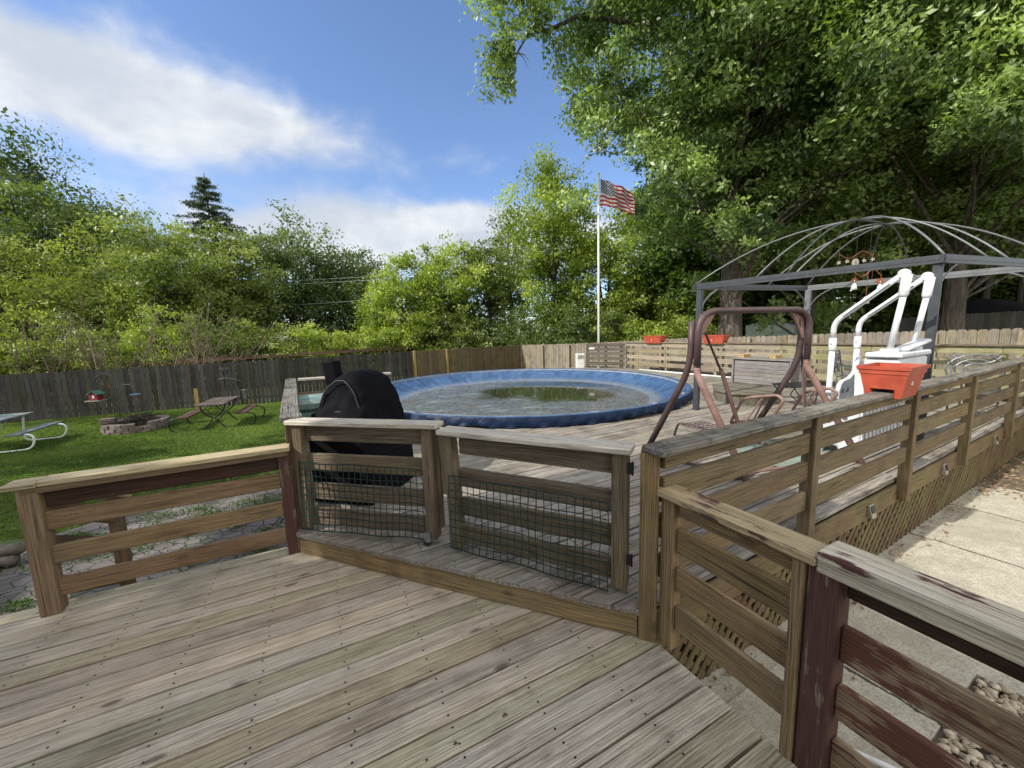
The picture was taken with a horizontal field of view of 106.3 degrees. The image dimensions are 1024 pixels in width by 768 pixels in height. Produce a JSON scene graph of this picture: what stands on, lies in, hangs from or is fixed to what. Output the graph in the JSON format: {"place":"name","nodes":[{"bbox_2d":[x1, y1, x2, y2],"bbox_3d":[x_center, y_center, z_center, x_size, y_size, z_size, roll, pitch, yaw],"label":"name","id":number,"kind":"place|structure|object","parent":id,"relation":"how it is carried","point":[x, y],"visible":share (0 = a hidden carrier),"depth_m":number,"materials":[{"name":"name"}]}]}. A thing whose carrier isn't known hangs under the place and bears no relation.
{"place":"outdoors","nodes":[
{"label":"outdoors","id":0,"kind":"place"},
{"bbox_2d":[0,488,334,614],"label":"gravel ground","id":1,"kind":"structure","parent":0,"point":[15,582],"depth_m":4.60,"materials":[{"name":"gravel"}]},
{"bbox_2d":[0,542,25,567],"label":"edging stones","id":2,"kind":"object","parent":1,"relation":"on","point":[9,555],"visible":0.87,"depth_m":4.26,"materials":[{"name":"stone"}]},
{"bbox_2d":[50,494,136,593],"bbox_3d":[-3.366,1.414,3.127,0.130,1.555,1.103,-6,9,-27],"label":"stair railing","id":3,"kind":"object","parent":1,"relation":"on","point":[118,524],"visible":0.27,"depth_m":3.40,"materials":[{"name":"brown wood"}]},
{"bbox_2d":[0,492,286,615],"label":"weeds","id":4,"kind":"object","parent":1,"relation":"on","point":[27,600],"visible":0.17,"depth_m":4.91,"materials":[{"name":"green plant"}]},
{"bbox_2d":[0,547,797,767],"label":"deck","id":5,"kind":"structure","parent":0,"point":[280,658],"depth_m":2.00,"materials":[{"name":"grey wood"}]},
{"bbox_2d":[0,443,297,617],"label":"deck railing","id":6,"kind":"object","parent":5,"relation":"attached to","point":[36,498],"visible":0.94,"depth_m":2.77,"materials":[{"name":"brown wood"}]},
{"bbox_2d":[299,538,637,635],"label":"step beam","id":7,"kind":"structure","parent":5,"relation":"on","point":[614,620],"depth_m":2.60,"materials":[{"name":"brown wood"}]},
{"bbox_2d":[657,484,827,762],"bbox_3d":[1.034,1.158,1.873,0.151,1.127,0.770,-6,9,-27],"label":"deck railing","id":8,"kind":"object","parent":5,"relation":"attached to","point":[794,552],"visible":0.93,"depth_m":1.77,"materials":[{"name":"brown wood"}]},
{"bbox_2d":[793,541,1023,767],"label":"deck railing","id":9,"kind":"object","parent":5,"relation":"attached to","point":[984,630],"visible":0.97,"depth_m":1.29,"materials":[{"name":"red paint"}]},
{"bbox_2d":[0,0,855,344],"label":"sky","id":10,"kind":"structure","parent":0,"point":[359,115],"materials":[{"name":"blue"}]},
{"bbox_2d":[0,326,1002,665],"bbox_3d":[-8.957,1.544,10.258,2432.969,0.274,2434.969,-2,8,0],"label":"lawn","id":11,"kind":"structure","parent":0,"point":[8,540],"depth_m":8.92,"materials":[{"name":"plant"}]},
{"bbox_2d":[0,318,38,405],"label":"shrub","id":12,"kind":"object","parent":11,"relation":"on","point":[7,349],"visible":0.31,"depth_m":17.14,"materials":[{"name":"green plant"}]},
{"bbox_2d":[0,412,67,452],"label":"picnic table","id":13,"kind":"object","parent":11,"relation":"on","point":[23,432],"visible":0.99,"depth_m":9.86,"materials":[{"name":"white metal"}]},
{"bbox_2d":[0,337,73,403],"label":"shrub","id":14,"kind":"object","parent":11,"relation":"on","point":[26,356],"visible":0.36,"depth_m":17.15,"materials":[{"name":"green plant"}]},
{"bbox_2d":[0,233,101,359],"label":"broadleaf tree","id":15,"kind":"object","parent":11,"relation":"on","point":[38,295],"visible":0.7,"depth_m":22.84,"materials":[{"name":"green plant"}]},
{"bbox_2d":[7,319,131,400],"bbox_3d":[-20.922,-0.867,18.297,4.303,4.423,3.224,-2,8,0],"label":"shrub","id":16,"kind":"object","parent":11,"relation":"on","point":[59,333],"visible":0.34,"depth_m":17.98,"materials":[{"name":"green plant"}]},
{"bbox_2d":[0,107,157,365],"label":"broadleaf tree","id":17,"kind":"object","parent":11,"relation":"on","point":[32,214],"visible":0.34,"depth_m":29.64,"materials":[{"name":"green plant"}]},
{"bbox_2d":[8,221,159,358],"bbox_3d":[-30.321,-5.810,28.431,9.813,12.007,8.808,-2,8,0],"label":"broadleaf tree","id":18,"kind":"object","parent":11,"relation":"on","point":[94,321],"visible":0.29,"depth_m":26.90,"materials":[{"name":"green plant"}]},
{"bbox_2d":[74,328,148,395],"bbox_3d":[-21.960,-0.773,20.960,4.295,4.561,4.210,-2,8,0],"label":"shrub","id":19,"kind":"object","parent":11,"relation":"on","point":[112,335],"visible":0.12,"depth_m":20.52,"materials":[{"name":"green plant"}]},
{"bbox_2d":[99,415,170,435],"bbox_3d":[-11.049,1.144,11.308,1.491,0.430,1.491,-2,8,0],"label":"fire pit","id":20,"kind":"object","parent":11,"relation":"on","point":[108,428],"visible":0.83,"depth_m":10.89,"materials":[{"name":"stone"}]},
{"bbox_2d":[107,410,164,425],"bbox_3d":[-10.989,1.049,11.234,1.144,0.558,1.181,-6,9,-29],"label":"stick heap","id":21,"kind":"object","parent":20,"relation":"in","point":[140,418],"visible":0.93,"depth_m":11.21,"materials":[{"name":"brown plant"}]},
{"bbox_2d":[0,293,275,407],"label":"bare brush","id":22,"kind":"object","parent":11,"relation":"on","point":[93,354],"visible":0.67,"depth_m":17.95,"materials":[{"name":"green plant"}]},
{"bbox_2d":[0,402,285,540],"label":"grass","id":23,"kind":"structure","parent":11,"relation":"on","point":[72,423],"depth_m":9.67,"materials":[{"name":"plant"}]},
{"bbox_2d":[61,188,248,367],"bbox_3d":[-24.058,-5.941,26.800,9.654,12.360,9.241,2,8,24],"label":"broadleaf tree","id":24,"kind":"object","parent":11,"relation":"on","point":[136,280],"visible":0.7,"depth_m":24.85,"materials":[{"name":"green plant"}]},
{"bbox_2d":[107,302,204,388],"bbox_3d":[-19.089,-1.728,20.441,3.884,5.469,3.751,0,8,16],"label":"shrub","id":25,"kind":"object","parent":11,"relation":"on","point":[135,333],"visible":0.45,"depth_m":20.11,"materials":[{"name":"green plant"}]},
{"bbox_2d":[135,218,260,361],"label":"broadleaf tree","id":26,"kind":"object","parent":11,"relation":"on","point":[183,231],"visible":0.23,"depth_m":28.15,"materials":[{"name":"green plant"}]},
{"bbox_2d":[152,311,245,389],"bbox_3d":[-17.597,-1.694,22.435,5.402,5.336,4.052,-2,8,0],"label":"shrub","id":27,"kind":"object","parent":11,"relation":"on","point":[203,336],"visible":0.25,"depth_m":21.54,"materials":[{"name":"green plant"}]},
{"bbox_2d":[0,351,412,423],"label":"wooden fence","id":28,"kind":"object","parent":11,"relation":"on","point":[20,399],"visible":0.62,"depth_m":14.45,"materials":[{"name":"grey wood"}]},
{"bbox_2d":[156,173,257,297],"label":"spruce tree","id":29,"kind":"object","parent":11,"relation":"on","point":[203,204],"visible":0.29,"depth_m":39.36,"materials":[{"name":"green plant"}]},
{"bbox_2d":[194,396,238,429],"bbox_3d":[-8.777,0.871,11.531,0.690,0.760,1.560,-5,8,-22],"label":"picnic table","id":30,"kind":"object","parent":11,"relation":"on","point":[220,401],"visible":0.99,"depth_m":11.16,"materials":[{"name":"grey wood"}]},
{"bbox_2d":[166,219,303,360],"bbox_3d":[-22.123,-6.672,30.898,8.383,12.566,8.378,-9,10,-43],"label":"broadleaf tree","id":31,"kind":"object","parent":11,"relation":"on","point":[250,286],"visible":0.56,"depth_m":30.47,"materials":[{"name":"green plant"}]},
{"bbox_2d":[198,312,274,386],"bbox_3d":[-16.472,-1.710,22.729,4.374,4.951,3.976,-6,9,-29],"label":"shrub","id":32,"kind":"object","parent":11,"relation":"on","point":[241,329],"visible":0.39,"depth_m":22.46,"materials":[{"name":"green plant"}]},
{"bbox_2d":[118,346,411,395],"bbox_3d":[-13.385,-0.946,23.175,15.170,2.014,0.318,-7,9,-32],"label":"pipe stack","id":33,"kind":"object","parent":11,"relation":"on","point":[389,349],"visible":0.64,"depth_m":22.94,"materials":[{"name":"metal"}]},
{"bbox_2d":[231,320,312,384],"bbox_3d":[-14.958,-1.711,23.837,5.272,4.501,3.901,-2,8,0],"label":"shrub","id":34,"kind":"object","parent":11,"relation":"on","point":[271,343],"visible":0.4,"depth_m":23.58,"materials":[{"name":"green plant"}]},
{"bbox_2d":[219,198,343,351],"bbox_3d":[-20.894,-8.566,34.968,10.315,15.169,11.289,-2,8,0],"label":"broadleaf tree","id":35,"kind":"object","parent":11,"relation":"on","point":[284,258],"visible":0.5,"depth_m":33.98,"materials":[{"name":"green plant"}]},
{"bbox_2d":[277,320,339,379],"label":"shrub","id":36,"kind":"object","parent":11,"relation":"on","point":[310,331],"visible":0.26,"depth_m":25.11,"materials":[{"name":"green plant"}]},
{"bbox_2d":[279,222,373,354],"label":"broadleaf tree","id":37,"kind":"object","parent":11,"relation":"on","point":[324,271],"visible":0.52,"depth_m":36.81,"materials":[{"name":"green plant"}]},
{"bbox_2d":[305,327,381,375],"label":"shrub","id":38,"kind":"object","parent":11,"relation":"on","point":[342,342],"visible":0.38,"depth_m":26.00,"materials":[{"name":"green plant"}]},
{"bbox_2d":[329,244,404,351],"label":"broadleaf tree","id":39,"kind":"object","parent":11,"relation":"on","point":[372,265],"visible":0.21,"depth_m":39.73,"materials":[{"name":"green plant"}]},
{"bbox_2d":[345,311,421,371],"bbox_3d":[-9.598,-2.785,27.811,4.991,5.071,5.327,4,10,38],"label":"shrub","id":40,"kind":"object","parent":11,"relation":"on","point":[380,339],"visible":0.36,"depth_m":26.93,"materials":[{"name":"green plant"}]},
{"bbox_2d":[345,249,449,362],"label":"broadleaf tree","id":41,"kind":"object","parent":11,"relation":"on","point":[393,316],"visible":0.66,"depth_m":28.23,"materials":[{"name":"green plant"}]},
{"bbox_2d":[388,310,454,374],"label":"shrub","id":42,"kind":"object","parent":11,"relation":"on","point":[417,335],"visible":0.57,"depth_m":27.52,"materials":[{"name":"green plant"}]},
{"bbox_2d":[372,229,503,348],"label":"broadleaf tree","id":43,"kind":"object","parent":11,"relation":"on","point":[442,263],"visible":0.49,"depth_m":29.89,"materials":[{"name":"green plant"}]},
{"bbox_2d":[425,302,493,361],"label":"shrub","id":44,"kind":"object","parent":11,"relation":"on","point":[446,340],"visible":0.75,"depth_m":28.65,"materials":[{"name":"green plant"}]},
{"bbox_2d":[411,345,521,377],"bbox_3d":[-2.280,-1.125,22.826,7.984,2.108,0.062,-9,10,-42],"label":"wooden fence","id":45,"kind":"object","parent":11,"relation":"on","point":[431,362],"visible":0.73,"depth_m":22.47,"materials":[{"name":"brown wood"}]},
{"bbox_2d":[443,238,531,343],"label":"broadleaf tree","id":46,"kind":"object","parent":11,"relation":"on","point":[495,302],"visible":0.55,"depth_m":31.50,"materials":[{"name":"green plant"}]},
{"bbox_2d":[456,308,530,347],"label":"shrub","id":47,"kind":"object","parent":11,"relation":"on","point":[497,341],"visible":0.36,"depth_m":28.74,"materials":[{"name":"green plant"}]},
{"bbox_2d":[479,206,541,331],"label":"broadleaf tree","id":48,"kind":"object","parent":11,"relation":"on","point":[499,237],"visible":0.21,"depth_m":34.45,"materials":[{"name":"green plant"}]},
{"bbox_2d":[500,304,559,345],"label":"shrub","id":49,"kind":"object","parent":11,"relation":"on","point":[533,340],"visible":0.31,"depth_m":26.77,"materials":[{"name":"green plant"}]},
{"bbox_2d":[391,368,692,428],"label":"covered pool","id":50,"kind":"structure","parent":11,"relation":"on","point":[658,390],"depth_m":10.40,"materials":[{"name":"plastic"}]},
{"bbox_2d":[406,380,645,415],"bbox_3d":[0.298,0.329,10.775,6.650,0.012,6.661,-2,8,0],"label":"pool debris","id":51,"kind":"object","parent":50,"relation":"on","point":[518,396],"visible":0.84,"depth_m":10.21,"materials":[{"name":"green plant"}]},
{"bbox_2d":[490,135,636,344],"bbox_3d":[3.280,-8.594,27.049,9.244,16.362,9.170,-2,8,0],"label":"broadleaf tree","id":52,"kind":"object","parent":11,"relation":"on","point":[555,226],"visible":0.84,"depth_m":25.39,"materials":[{"name":"green plant"}]},
{"bbox_2d":[537,298,615,344],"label":"shrub","id":53,"kind":"object","parent":11,"relation":"on","point":[558,338],"visible":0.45,"depth_m":24.14,"materials":[{"name":"green plant"}]},
{"bbox_2d":[597,173,599,367],"bbox_3d":[3.634,-4.188,16.103,0.110,8.800,0.110,-2,8,0],"label":"flagpole","id":54,"kind":"object","parent":11,"relation":"on","point":[598,306],"visible":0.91,"depth_m":16.06,"materials":[{"name":"metal"}]},
{"bbox_2d":[600,179,634,213],"bbox_3d":[4.306,-7.576,15.597,1.428,1.493,0.314,-2,8,-5],"label":"flag","id":55,"kind":"object","parent":54,"relation":"attached to","point":[621,198],"visible":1,"depth_m":15.61,"materials":[{"name":"fabric"}]},
{"bbox_2d":[546,206,654,341],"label":"broadleaf tree","id":56,"kind":"object","parent":11,"relation":"on","point":[620,293],"visible":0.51,"depth_m":25.83,"materials":[{"name":"green plant"}]},
{"bbox_2d":[563,306,650,343],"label":"shrub","id":57,"kind":"object","parent":11,"relation":"on","point":[609,336],"visible":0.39,"depth_m":23.75,"materials":[{"name":"green plant"}]},
{"bbox_2d":[606,246,666,332],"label":"broadleaf tree","id":58,"kind":"object","parent":11,"relation":"on","point":[641,310],"visible":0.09,"depth_m":27.96,"materials":[{"name":"green plant"}]},
{"bbox_2d":[601,119,680,294],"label":"broadleaf tree","id":59,"kind":"object","parent":11,"relation":"on","point":[641,241],"visible":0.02,"depth_m":33.21,"materials":[{"name":"green plant"}]},
{"bbox_2d":[615,319,685,341],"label":"shrub","id":60,"kind":"object","parent":11,"relation":"on","point":[633,328],"visible":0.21,"depth_m":22.58,"materials":[{"name":"green plant"}]},
{"bbox_2d":[657,315,718,338],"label":"shrub","id":61,"kind":"object","parent":11,"relation":"on","point":[679,323],"visible":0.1,"depth_m":21.84,"materials":[{"name":"green plant"}]},
{"bbox_2d":[641,256,742,335],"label":"broadleaf tree","id":62,"kind":"object","parent":11,"relation":"on","point":[662,306],"visible":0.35,"depth_m":25.52,"materials":[{"name":"green plant"}]},
{"bbox_2d":[624,192,782,335],"bbox_3d":[13.559,-7.996,26.215,9.846,13.473,9.513,-5,8,-25],"label":"broadleaf tree","id":63,"kind":"object","parent":11,"relation":"on","point":[653,265],"visible":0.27,"depth_m":25.24,"materials":[{"name":"green plant"}]},
{"bbox_2d":[458,0,1023,336],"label":"oak tree","id":64,"kind":"object","parent":11,"relation":"on","point":[751,28],"visible":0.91,"depth_m":13.44,"materials":[{"name":"green plant"}]},
{"bbox_2d":[745,319,797,342],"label":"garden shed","id":65,"kind":"structure","parent":11,"relation":"on","point":[779,331],"depth_m":23.83,"materials":[{"name":"grey metal"}]},
{"bbox_2d":[520,328,1023,418],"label":"wooden fence","id":66,"kind":"object","parent":11,"relation":"on","point":[550,356],"visible":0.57,"depth_m":12.00,"materials":[{"name":"brown wood"}]},
{"bbox_2d":[742,212,883,336],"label":"broadleaf tree","id":67,"kind":"object","parent":11,"relation":"on","point":[847,298],"visible":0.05,"depth_m":24.57,"materials":[{"name":"green plant"}]},
{"bbox_2d":[637,431,992,632],"bbox_3d":[4.854,1.286,5.064,10.600,0.700,0.020,-6,9,-28],"label":"deck underside","id":68,"kind":"object","parent":11,"relation":"on","point":[710,579],"depth_m":4.73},
{"bbox_2d":[783,300,879,350],"bbox_3d":[22.000,-3.837,27.684,7.010,5.887,6.331,-2,8,0],"label":"shrub","id":69,"kind":"object","parent":11,"relation":"on","point":[850,320],"visible":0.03,"depth_m":26.78,"materials":[{"name":"green plant"}]},
{"bbox_2d":[663,17,1018,336],"bbox_3d":[14.270,-11.156,18.837,14.695,21.643,12.325,-5,8,-23],"label":"oak tree","id":70,"kind":"object","parent":11,"relation":"on","point":[814,264],"visible":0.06,"depth_m":18.61,"materials":[{"name":"green plant"}]},
{"bbox_2d":[725,0,1023,368],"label":"oak tree","id":71,"kind":"object","parent":11,"relation":"on","point":[973,196],"visible":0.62,"depth_m":11.17,"materials":[{"name":"green plant"}]},
{"bbox_2d":[836,184,1008,332],"bbox_3d":[25.338,-8.312,24.444,12.945,13.856,10.879,-2,8,0],"label":"broadleaf tree","id":72,"kind":"object","parent":11,"relation":"on","point":[914,298],"visible":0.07,"depth_m":23.56,"materials":[{"name":"green plant"}]},
{"bbox_2d":[898,311,1023,357],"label":"wooden fence","id":73,"kind":"object","parent":11,"relation":"on","point":[998,320],"visible":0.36,"depth_m":17.06,"materials":[{"name":"brown wood"}]},
{"bbox_2d":[917,165,1018,298],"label":"broadleaf tree","id":74,"kind":"object","parent":11,"relation":"on","point":[985,293],"visible":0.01,"depth_m":20.32,"materials":[{"name":"green plant"}]},
{"bbox_2d":[925,298,1023,316],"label":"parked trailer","id":75,"kind":"object","parent":11,"relation":"on","point":[982,305],"visible":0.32,"depth_m":18.22,"materials":[{"name":"black metal"}]},
{"bbox_2d":[937,180,1023,302],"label":"broadleaf tree","id":76,"kind":"object","parent":11,"relation":"on","point":[1019,291],"depth_m":20.79,"materials":[{"name":"green plant"}]},
{"bbox_2d":[967,250,1023,303],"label":"broadleaf tree","id":77,"kind":"object","parent":11,"relation":"on","point":[1008,284],"visible":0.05,"depth_m":22.88,"materials":[{"name":"green plant"}]},
{"bbox_2d":[296,366,1023,615],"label":"pool deck","id":78,"kind":"structure","parent":0,"point":[439,553],"depth_m":3.57,"materials":[{"name":"grey wood"}]},
{"bbox_2d":[279,378,303,528],"bbox_3d":[-2.701,0.812,4.811,0.154,1.462,3.595,-6,9,-29],"label":"deck railing","id":79,"kind":"object","parent":78,"relation":"attached to","point":[289,407],"visible":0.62,"depth_m":3.29,"materials":[{"name":"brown wood"}]},
{"bbox_2d":[283,417,444,545],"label":"deck gate","id":80,"kind":"structure","parent":79,"relation":"attached to","point":[430,523],"depth_m":3.05,"materials":[{"name":"brown wood"}]},
{"bbox_2d":[298,393,322,417],"bbox_3d":[-2.403,0.584,5.062,0.736,0.870,0.696,-6,9,-28],"label":"covered bin","id":81,"kind":"object","parent":78,"relation":"on","point":[309,405],"visible":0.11,"depth_m":4.65,"materials":[{"name":"plastic"}]},
{"bbox_2d":[309,360,413,505],"bbox_3d":[-1.635,0.430,4.096,0.857,1.380,0.897,0,8,14],"label":"covered grill","id":82,"kind":"object","parent":78,"relation":"on","point":[365,394],"visible":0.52,"depth_m":3.83,"materials":[{"name":"black fabric"}]},
{"bbox_2d":[587,343,624,368],"bbox_3d":[3.965,-1.159,16.294,1.644,1.128,0.114,3,9,31],"label":"slatted screen","id":83,"kind":"object","parent":78,"relation":"on","point":[605,358],"visible":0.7,"depth_m":16.20,"materials":[{"name":"grey wood"}]},
{"bbox_2d":[647,306,865,481],"bbox_3d":[2.852,0.015,4.594,2.075,1.837,1.285,-4,8,-15],"label":"porch swing","id":84,"kind":"object","parent":78,"relation":"on","point":[699,329],"visible":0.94,"depth_m":4.46,"materials":[{"name":"metal"}]},
{"bbox_2d":[679,319,837,431],"bbox_3d":[3.080,-0.057,4.795,1.889,1.461,0.911,-2,8,0],"label":"hanging bench","id":85,"kind":"object","parent":84,"relation":"hanging from","point":[762,397],"visible":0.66,"depth_m":4.74,"materials":[{"name":"brown metal"}]},
{"bbox_2d":[731,356,806,387],"bbox_3d":[7.013,-0.356,10.520,0.836,0.720,1.580,-6,9,-28],"label":"storage chest","id":86,"kind":"object","parent":78,"relation":"on","point":[762,370],"visible":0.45,"depth_m":10.32,"materials":[{"name":"grey wood"}]},
{"bbox_2d":[722,441,833,466],"bbox_3d":[3.353,0.870,4.821,1.374,0.009,0.745,-7,9,-35],"label":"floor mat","id":87,"kind":"object","parent":78,"relation":"on","point":[789,461],"visible":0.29,"depth_m":4.82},
{"bbox_2d":[625,342,1023,394],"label":"deck railing","id":88,"kind":"object","parent":78,"relation":"attached to","point":[1003,350],"visible":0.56,"depth_m":10.47,"materials":[{"name":"brown wood"}]},
{"bbox_2d":[702,325,730,343],"bbox_3d":[6.605,-1.615,12.452,0.367,0.614,0.811,-6,9,-28],"label":"planter box","id":89,"kind":"object","parent":88,"relation":"on","point":[717,339],"visible":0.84,"depth_m":12.28,"materials":[{"name":"plastic"}]},
{"bbox_2d":[638,357,1023,642],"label":"deck railing","id":90,"kind":"object","parent":78,"relation":"attached to","point":[813,464],"visible":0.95,"depth_m":2.86,"materials":[{"name":"brown wood"}]},
{"bbox_2d":[435,426,634,591],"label":"deck gate","id":91,"kind":"structure","parent":90,"relation":"attached to","point":[609,456],"depth_m":2.54,"materials":[{"name":"brown wood"}]},
{"bbox_2d":[856,362,930,398],"bbox_3d":[3.463,-0.035,3.502,0.447,0.280,0.373,-6,9,-28],"label":"planter box","id":92,"kind":"object","parent":90,"relation":"on","point":[902,380],"visible":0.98,"depth_m":3.40,"materials":[{"name":"plastic"}]},
{"bbox_2d":[656,415,1023,642],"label":"fascia board","id":93,"kind":"object","parent":78,"relation":"attached to","point":[826,531],"visible":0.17,"depth_m":3.54,"materials":[{"name":"brown wood"}]},
{"bbox_2d":[425,427,1023,760],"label":"lattice skirt","id":94,"kind":"object","parent":93,"relation":"attached to","point":[1001,453],"visible":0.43,"depth_m":4.07,"materials":[{"name":"brown wood"}]},
{"bbox_2d":[834,350,851,387],"bbox_3d":[7.420,-0.231,8.353,0.703,1.021,0.628,-8,10,-40],"label":"patio chair","id":95,"kind":"object","parent":78,"relation":"on","point":[837,362],"visible":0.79,"depth_m":8.48,"materials":[{"name":"metal"}]},
{"bbox_2d":[691,216,1023,440],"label":"gazebo frame","id":96,"kind":"object","parent":78,"relation":"on","point":[1015,265],"visible":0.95,"depth_m":6.09,"materials":[{"name":"grey metal"}]},
{"bbox_2d":[821,269,935,458],"bbox_3d":[4.489,-0.246,4.778,1.208,2.172,0.777,-6,9,-28],"label":"pool ladder","id":97,"kind":"object","parent":78,"relation":"on","point":[913,351],"visible":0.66,"depth_m":4.56,"materials":[{"name":"white plastic"}]},
{"bbox_2d":[944,354,1005,418],"bbox_3d":[7.647,0.039,6.274,0.703,1.021,0.627,4,9,35],"label":"patio chair","id":98,"kind":"object","parent":78,"relation":"on","point":[954,358],"visible":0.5,"depth_m":6.47,"materials":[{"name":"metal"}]},
{"bbox_2d":[712,383,775,405],"bbox_3d":[5.078,0.207,8.525,1.269,0.248,1.718,-2,8,0],"label":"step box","id":99,"kind":"object","parent":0,"point":[743,390],"visible":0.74,"depth_m":8.13,"materials":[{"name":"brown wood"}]},
{"bbox_2d":[727,487,1023,767],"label":"concrete walk","id":100,"kind":"structure","parent":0,"point":[980,551],"depth_m":3.09,"materials":[{"name":"concrete"}]},
{"bbox_2d":[853,748,896,767],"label":"pipe","id":101,"kind":"object","parent":100,"relation":"on","point":[877,762],"visible":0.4,"depth_m":2.03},
{"bbox_2d":[933,451,1023,767],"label":"gravel bed","id":102,"kind":"object","parent":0,"point":[982,751],"depth_m":5.58,"materials":[{"name":"gravel"}]},
{"bbox_2d":[688,485,994,703],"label":"concrete kerb","id":103,"kind":"structure","parent":102,"relation":"on","point":[726,680],"depth_m":4.00,"materials":[{"name":"concrete"}]},
{"bbox_2d":[702,452,1023,690],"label":"fallen leaves","id":104,"kind":"object","parent":102,"relation":"on","point":[900,553],"visible":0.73,"depth_m":5.24,"materials":[{"name":"plant"}]},
{"bbox_2d":[936,678,1023,767],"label":"gravel","id":105,"kind":"structure","parent":102,"relation":"on","point":[990,691],"depth_m":2.17,"materials":[{"name":"gravel"}]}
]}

